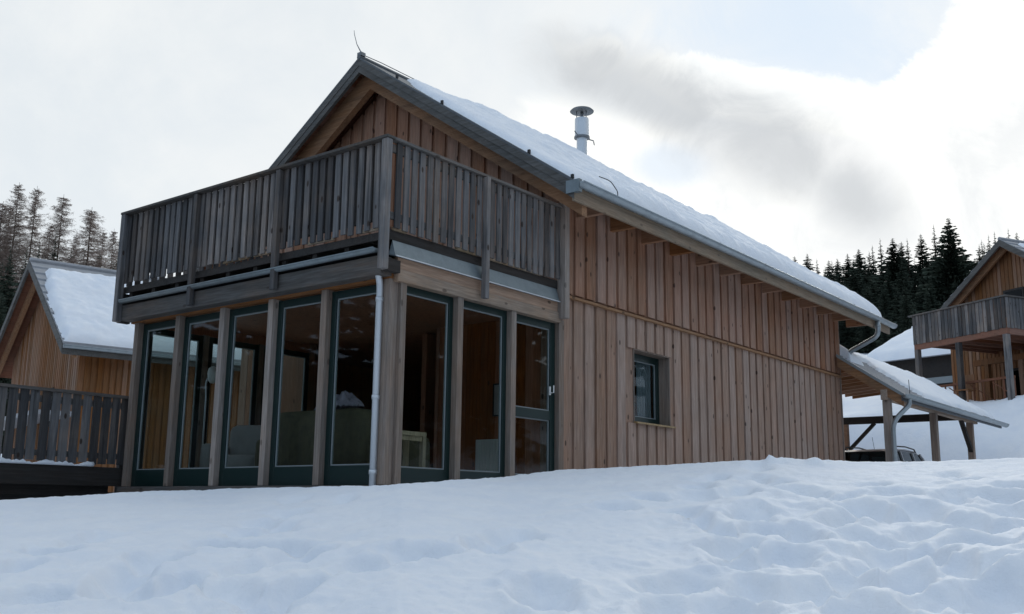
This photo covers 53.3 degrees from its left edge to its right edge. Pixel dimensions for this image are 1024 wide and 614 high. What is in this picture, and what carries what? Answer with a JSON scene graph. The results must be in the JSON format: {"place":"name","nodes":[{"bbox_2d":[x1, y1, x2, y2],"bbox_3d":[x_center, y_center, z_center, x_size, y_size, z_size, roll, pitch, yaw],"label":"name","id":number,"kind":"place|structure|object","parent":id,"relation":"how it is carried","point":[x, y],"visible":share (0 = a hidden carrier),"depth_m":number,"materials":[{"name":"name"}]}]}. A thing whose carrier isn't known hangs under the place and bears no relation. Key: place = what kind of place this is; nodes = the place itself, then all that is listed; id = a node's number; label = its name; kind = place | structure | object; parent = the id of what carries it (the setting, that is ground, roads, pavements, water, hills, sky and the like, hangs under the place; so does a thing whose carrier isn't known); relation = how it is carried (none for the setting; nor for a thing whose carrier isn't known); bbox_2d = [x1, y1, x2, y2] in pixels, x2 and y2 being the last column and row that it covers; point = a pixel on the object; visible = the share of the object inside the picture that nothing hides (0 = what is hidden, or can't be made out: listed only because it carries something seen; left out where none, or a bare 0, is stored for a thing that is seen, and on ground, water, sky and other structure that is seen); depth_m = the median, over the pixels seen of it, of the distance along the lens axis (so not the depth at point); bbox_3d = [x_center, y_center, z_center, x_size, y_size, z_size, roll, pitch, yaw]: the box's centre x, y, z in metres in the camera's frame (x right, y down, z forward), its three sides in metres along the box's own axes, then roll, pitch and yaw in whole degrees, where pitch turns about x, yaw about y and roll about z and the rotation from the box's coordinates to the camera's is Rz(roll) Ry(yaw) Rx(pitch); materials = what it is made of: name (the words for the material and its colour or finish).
{"place":"outdoors","nodes":[
{"label":"outdoors","id":0,"kind":"place"},
{"bbox_2d":[0,352,1023,613],"bbox_3d":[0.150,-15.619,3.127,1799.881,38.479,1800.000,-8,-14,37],"label":"ground","id":1,"kind":"structure","parent":0,"point":[770,534],"depth_m":7.45,"materials":[{"name":"white snow"}]},
{"bbox_2d":[1,248,12,298],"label":"spruce tree","id":2,"kind":"object","parent":1,"relation":"on","point":[8,259],"visible":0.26,"depth_m":57.69,"materials":[{"name":"green plant"}]},
{"bbox_2d":[0,207,22,266],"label":"larch tree","id":3,"kind":"object","parent":1,"relation":"on","point":[9,219],"visible":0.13,"depth_m":69.66,"materials":[{"name":"brown plant"}]},
{"bbox_2d":[0,201,26,299],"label":"larch tree","id":4,"kind":"object","parent":1,"relation":"on","point":[2,219],"visible":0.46,"depth_m":59.56,"materials":[{"name":"brown plant"}]},
{"bbox_2d":[0,182,39,299],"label":"larch tree","id":5,"kind":"object","parent":1,"relation":"on","point":[18,216],"visible":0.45,"depth_m":60.34,"materials":[{"name":"brown plant"}]},
{"bbox_2d":[18,250,27,285],"bbox_3d":[-27.508,1.569,56.896,2.152,10.165,2.372,5,-12,-23],"label":"spruce tree","id":6,"kind":"object","parent":1,"relation":"on","point":[24,266],"visible":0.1,"depth_m":57.77,"materials":[{"name":"green plant"}]},
{"bbox_2d":[10,186,51,287],"bbox_3d":[-29.410,-0.131,61.437,4.160,15.026,3.728,7,-13,-29],"label":"larch tree","id":7,"kind":"object","parent":1,"relation":"on","point":[32,213],"visible":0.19,"depth_m":62.46,"materials":[{"name":"brown plant"}]},
{"bbox_2d":[40,226,58,259],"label":"larch tree","id":8,"kind":"object","parent":1,"relation":"on","point":[49,232],"visible":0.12,"depth_m":71.66,"materials":[{"name":"brown plant"}]},
{"bbox_2d":[20,197,82,276],"bbox_3d":[-27.214,0.139,60.667,5.316,14.215,5.017,-8,-14,37],"label":"larch tree","id":9,"kind":"object","parent":1,"relation":"on","point":[60,229],"visible":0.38,"depth_m":61.34,"materials":[{"name":"brown plant"}]},
{"bbox_2d":[49,232,57,260],"bbox_3d":[-27.412,1.230,59.727,2.641,11.717,2.396,9,-14,-36],"label":"spruce tree","id":10,"kind":"object","parent":1,"relation":"on","point":[54,252],"visible":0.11,"depth_m":60.75,"materials":[{"name":"green plant"}]},
{"bbox_2d":[0,254,117,447],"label":"wood","id":11,"kind":"object","parent":1,"relation":"on","point":[5,303],"visible":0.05,"depth_m":50.83,"materials":[{"name":"green plant"}]},
{"bbox_2d":[0,383,128,499],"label":"terrace","id":12,"kind":"structure","parent":1,"relation":"on","point":[22,478],"depth_m":14.17,"materials":[{"name":"grey wood"}]},
{"bbox_2d":[70,236,83,262],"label":"larch tree","id":13,"kind":"object","parent":1,"relation":"on","point":[76,241],"visible":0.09,"depth_m":69.83,"materials":[{"name":"brown plant"}]},
{"bbox_2d":[59,209,116,269],"bbox_3d":[-24.138,0.749,56.609,6.557,13.148,6.851,0,-11,1],"label":"larch tree","id":14,"kind":"object","parent":1,"relation":"on","point":[91,241],"visible":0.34,"depth_m":57.48,"materials":[{"name":"brown plant"}]},
{"bbox_2d":[93,233,108,267],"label":"larch tree","id":15,"kind":"object","parent":1,"relation":"on","point":[102,248],"visible":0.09,"depth_m":71.69,"materials":[{"name":"brown plant"}]},
{"bbox_2d":[100,232,118,269],"bbox_3d":[-25.099,1.281,62.787,2.900,12.647,3.235,9,-14,-35],"label":"larch tree","id":16,"kind":"object","parent":1,"relation":"on","point":[111,246],"visible":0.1,"depth_m":63.66,"materials":[{"name":"brown plant"}]},
{"bbox_2d":[0,257,241,491],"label":"chalet","id":17,"kind":"object","parent":1,"relation":"on","point":[60,329],"visible":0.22,"depth_m":28.77,"materials":[{"name":"brown wood"}]},
{"bbox_2d":[108,32,896,493],"bbox_3d":[0.570,0.040,20.343,8.938,9.200,16.111,-8,-14,37],"label":"chalet","id":18,"kind":"object","parent":1,"relation":"on","point":[394,252],"visible":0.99,"depth_m":14.98,"materials":[{"name":"brown wood"}]},
{"bbox_2d":[131,319,175,486],"bbox_3d":[-5.095,1.379,14.665,0.927,2.369,0.060,-8,-14,37],"label":"window frame","id":19,"kind":"structure","parent":18,"relation":"in","point":[140,477],"depth_m":14.81,"materials":[{"name":"green paint"}]},
{"bbox_2d":[139,330,203,468],"bbox_3d":[-5.172,1.537,15.438,0.060,2.357,0.970,-8,-14,37],"label":"window frame","id":20,"kind":"structure","parent":18,"relation":"in","point":[199,339],"depth_m":15.65,"materials":[{"name":"green paint"}]},
{"bbox_2d":[173,312,219,485],"bbox_3d":[-4.285,1.266,14.044,0.919,2.369,0.060,-8,-14,37],"label":"window frame","id":21,"kind":"structure","parent":18,"relation":"in","point":[182,476],"depth_m":14.18,"materials":[{"name":"green paint"}]},
{"bbox_2d":[202,366,215,444],"bbox_3d":[-4.516,1.759,15.018,0.334,1.770,0.280,-8,-14,37],"label":"floor lamp","id":22,"kind":"object","parent":18,"relation":"in","point":[211,373],"visible":0.67,"depth_m":15.06,"materials":[{"name":"silver metal"}]},
{"bbox_2d":[199,425,260,467],"bbox_3d":[-3.861,2.140,14.712,1.020,0.920,0.780,-2,-11,13],"label":"armchair","id":23,"kind":"object","parent":18,"relation":"on","point":[244,439],"visible":0.24,"depth_m":14.93,"materials":[{"name":"fabric"}]},
{"bbox_2d":[204,337,258,443],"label":"window frame","id":24,"kind":"structure","parent":18,"relation":"in","point":[255,348],"depth_m":16.60,"materials":[{"name":"green paint"}]},
{"bbox_2d":[218,303,267,485],"bbox_3d":[-3.479,1.154,13.425,0.919,2.369,0.060,-8,-14,37],"label":"window frame","id":25,"kind":"structure","parent":18,"relation":"in","point":[248,475],"depth_m":13.55,"materials":[{"name":"green paint"}]},
{"bbox_2d":[260,346,308,424],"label":"window frame","id":26,"kind":"structure","parent":18,"relation":"in","point":[291,353],"depth_m":17.51,"materials":[{"name":"green paint"}]},
{"bbox_2d":[268,294,320,485],"bbox_3d":[-2.672,1.041,12.807,0.919,2.369,0.060,-8,-14,37],"label":"window frame","id":27,"kind":"structure","parent":18,"relation":"in","point":[290,475],"depth_m":12.93,"materials":[{"name":"green paint"}]},
{"bbox_2d":[255,408,429,467],"bbox_3d":[-2.301,1.849,13.554,2.360,0.880,1.070,-8,-14,37],"label":"sofa","id":28,"kind":"object","parent":18,"relation":"on","point":[352,434],"visible":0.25,"depth_m":12.99,"materials":[{"name":"green fabric"}]},
{"bbox_2d":[314,390,364,409],"bbox_3d":[-2.221,1.196,13.114,0.900,0.257,0.320,-8,-14,37],"label":"blanket","id":29,"kind":"object","parent":28,"relation":"on","point":[344,399],"visible":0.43,"depth_m":12.96,"materials":[{"name":"grey fabric"}]},
{"bbox_2d":[323,285,375,484],"bbox_3d":[-1.879,0.931,12.198,0.884,2.369,0.060,-8,-14,37],"label":"window frame","id":30,"kind":"structure","parent":18,"relation":"in","point":[334,474],"depth_m":12.32,"materials":[{"name":"green paint"}]},
{"bbox_2d":[402,430,426,466],"bbox_3d":[-1.356,1.821,12.245,0.340,0.650,0.580,-8,-14,37],"label":"side table","id":31,"kind":"object","parent":18,"relation":"on","point":[407,436],"visible":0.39,"depth_m":12.36,"materials":[{"name":"brown wood"}]},
{"bbox_2d":[400,286,452,483],"bbox_3d":[-1.057,0.966,12.293,0.060,2.357,0.918,-8,-14,37],"label":"window frame","id":32,"kind":"structure","parent":18,"relation":"in","point":[410,475],"depth_m":12.49,"materials":[{"name":"green paint"}]},
{"bbox_2d":[460,300,506,478],"bbox_3d":[-0.408,1.136,13.109,0.060,2.357,0.988,-8,-14,37],"label":"window frame","id":33,"kind":"structure","parent":18,"relation":"in","point":[464,474],"depth_m":13.37,"materials":[{"name":"green paint"}]},
{"bbox_2d":[475,439,497,471],"bbox_3d":[-0.336,2.232,14.888,0.500,0.600,0.046,-8,-14,37],"label":"radiator","id":34,"kind":"object","parent":18,"relation":"attached to","point":[486,457],"visible":0.55,"depth_m":14.90,"materials":[{"name":"white metal"}]},
{"bbox_2d":[492,383,498,416],"bbox_3d":[-0.133,1.350,14.900,0.360,0.480,0.034,-8,-14,37],"label":"framed picture","id":35,"kind":"object","parent":18,"relation":"attached to","point":[495,408],"visible":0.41,"depth_m":14.96,"materials":[{"name":"fabric"}]},
{"bbox_2d":[632,348,675,427],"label":"window frame","id":36,"kind":"structure","parent":18,"relation":"in","point":[660,365],"depth_m":16.88,"materials":[{"name":"green paint"}]},
{"bbox_2d":[802,255,814,270],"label":"spruce tree","id":37,"kind":"object","parent":1,"relation":"on","point":[807,263],"visible":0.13,"depth_m":85.73,"materials":[{"name":"green plant"}]},
{"bbox_2d":[823,261,835,278],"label":"spruce tree","id":38,"kind":"object","parent":1,"relation":"on","point":[828,267],"visible":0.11,"depth_m":85.76,"materials":[{"name":"green plant"}]},
{"bbox_2d":[834,260,842,282],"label":"spruce tree","id":39,"kind":"object","parent":1,"relation":"on","point":[835,271],"visible":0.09,"depth_m":87.76,"materials":[{"name":"green plant"}]},
{"bbox_2d":[839,254,851,281],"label":"spruce tree","id":40,"kind":"object","parent":1,"relation":"on","point":[847,267],"visible":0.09,"depth_m":83.65,"materials":[{"name":"green plant"}]},
{"bbox_2d":[844,250,876,290],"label":"spruce tree","id":41,"kind":"object","parent":1,"relation":"on","point":[861,266],"visible":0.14,"depth_m":81.59,"materials":[{"name":"green plant"}]},
{"bbox_2d":[868,247,878,274],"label":"spruce tree","id":42,"kind":"object","parent":1,"relation":"on","point":[874,261],"visible":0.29,"depth_m":81.69,"materials":[{"name":"green plant"}]},
{"bbox_2d":[876,240,886,280],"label":"spruce tree","id":43,"kind":"object","parent":1,"relation":"on","point":[879,253],"visible":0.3,"depth_m":79.62,"materials":[{"name":"green plant"}]},
{"bbox_2d":[845,438,924,461],"bbox_3d":[10.396,4.581,28.122,1.824,1.952,4.618,-8,-14,37],"label":"parked car","id":44,"kind":"object","parent":1,"relation":"on","point":[878,455],"visible":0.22,"depth_m":26.90,"materials":[{"name":"silver metal"}]},
{"bbox_2d":[870,238,918,305],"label":"spruce tree","id":45,"kind":"object","parent":1,"relation":"on","point":[893,265],"visible":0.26,"depth_m":78.28,"materials":[{"name":"green plant"}]},
{"bbox_2d":[823,244,987,352],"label":"forest","id":46,"kind":"object","parent":1,"relation":"on","point":[896,313],"visible":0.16,"depth_m":63.81,"materials":[{"name":"green plant"}]},
{"bbox_2d":[898,242,915,275],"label":"spruce tree","id":47,"kind":"object","parent":1,"relation":"on","point":[903,253],"visible":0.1,"depth_m":79.73,"materials":[{"name":"green plant"}]},
{"bbox_2d":[903,241,913,295],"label":"spruce tree","id":48,"kind":"object","parent":1,"relation":"on","point":[908,266],"visible":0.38,"depth_m":77.58,"materials":[{"name":"green plant"}]},
{"bbox_2d":[867,328,952,384],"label":"barn","id":49,"kind":"structure","parent":1,"relation":"on","point":[897,351],"depth_m":48.13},
{"bbox_2d":[836,345,1008,461],"bbox_3d":[9.444,3.332,26.351,4.416,4.092,8.846,-8,-14,37],"label":"carport","id":50,"kind":"object","parent":1,"relation":"on","point":[864,375],"visible":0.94,"depth_m":24.74,"materials":[{"name":"brown wood"}]},
{"bbox_2d":[910,234,934,298],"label":"spruce tree","id":51,"kind":"object","parent":1,"relation":"on","point":[918,254],"visible":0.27,"depth_m":77.47,"materials":[{"name":"green plant"}]},
{"bbox_2d":[929,224,938,261],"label":"spruce tree","id":52,"kind":"object","parent":1,"relation":"on","point":[934,238],"visible":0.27,"depth_m":77.67,"materials":[{"name":"green plant"}]},
{"bbox_2d":[906,218,978,315],"bbox_3d":[28.124,-1.078,65.161,7.270,9.581,6.926,-6,-13,29],"label":"spruce tree","id":53,"kind":"object","parent":1,"relation":"on","point":[951,264],"visible":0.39,"depth_m":65.00,"materials":[{"name":"green plant"}]},
{"bbox_2d":[908,237,1023,401],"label":"chalet","id":54,"kind":"object","parent":1,"relation":"on","point":[974,323],"visible":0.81,"depth_m":37.16,"materials":[{"name":"brown wood"}]},
{"bbox_2d":[955,374,975,401],"bbox_3d":[15.698,2.832,35.351,0.480,1.000,0.480,8,-13,-31],"label":"garden chair","id":55,"kind":"object","parent":54,"relation":"on","point":[971,377],"visible":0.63,"depth_m":35.38,"materials":[{"name":"brown wood"}]},
{"bbox_2d":[1004,368,1020,397],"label":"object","id":56,"kind":"structure","parent":54,"relation":"in","point":[1015,370],"depth_m":37.46,"materials":[{"name":"black glass"}]},
{"bbox_2d":[1003,286,1023,315],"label":"window","id":57,"kind":"structure","parent":54,"relation":"in","point":[1019,291],"depth_m":37.85,"materials":[{"name":"glass"}]},
{"bbox_2d":[0,0,1023,291],"label":"sky","id":58,"kind":"structure","parent":0,"point":[824,131],"materials":[{"name":"white"}]}
]}

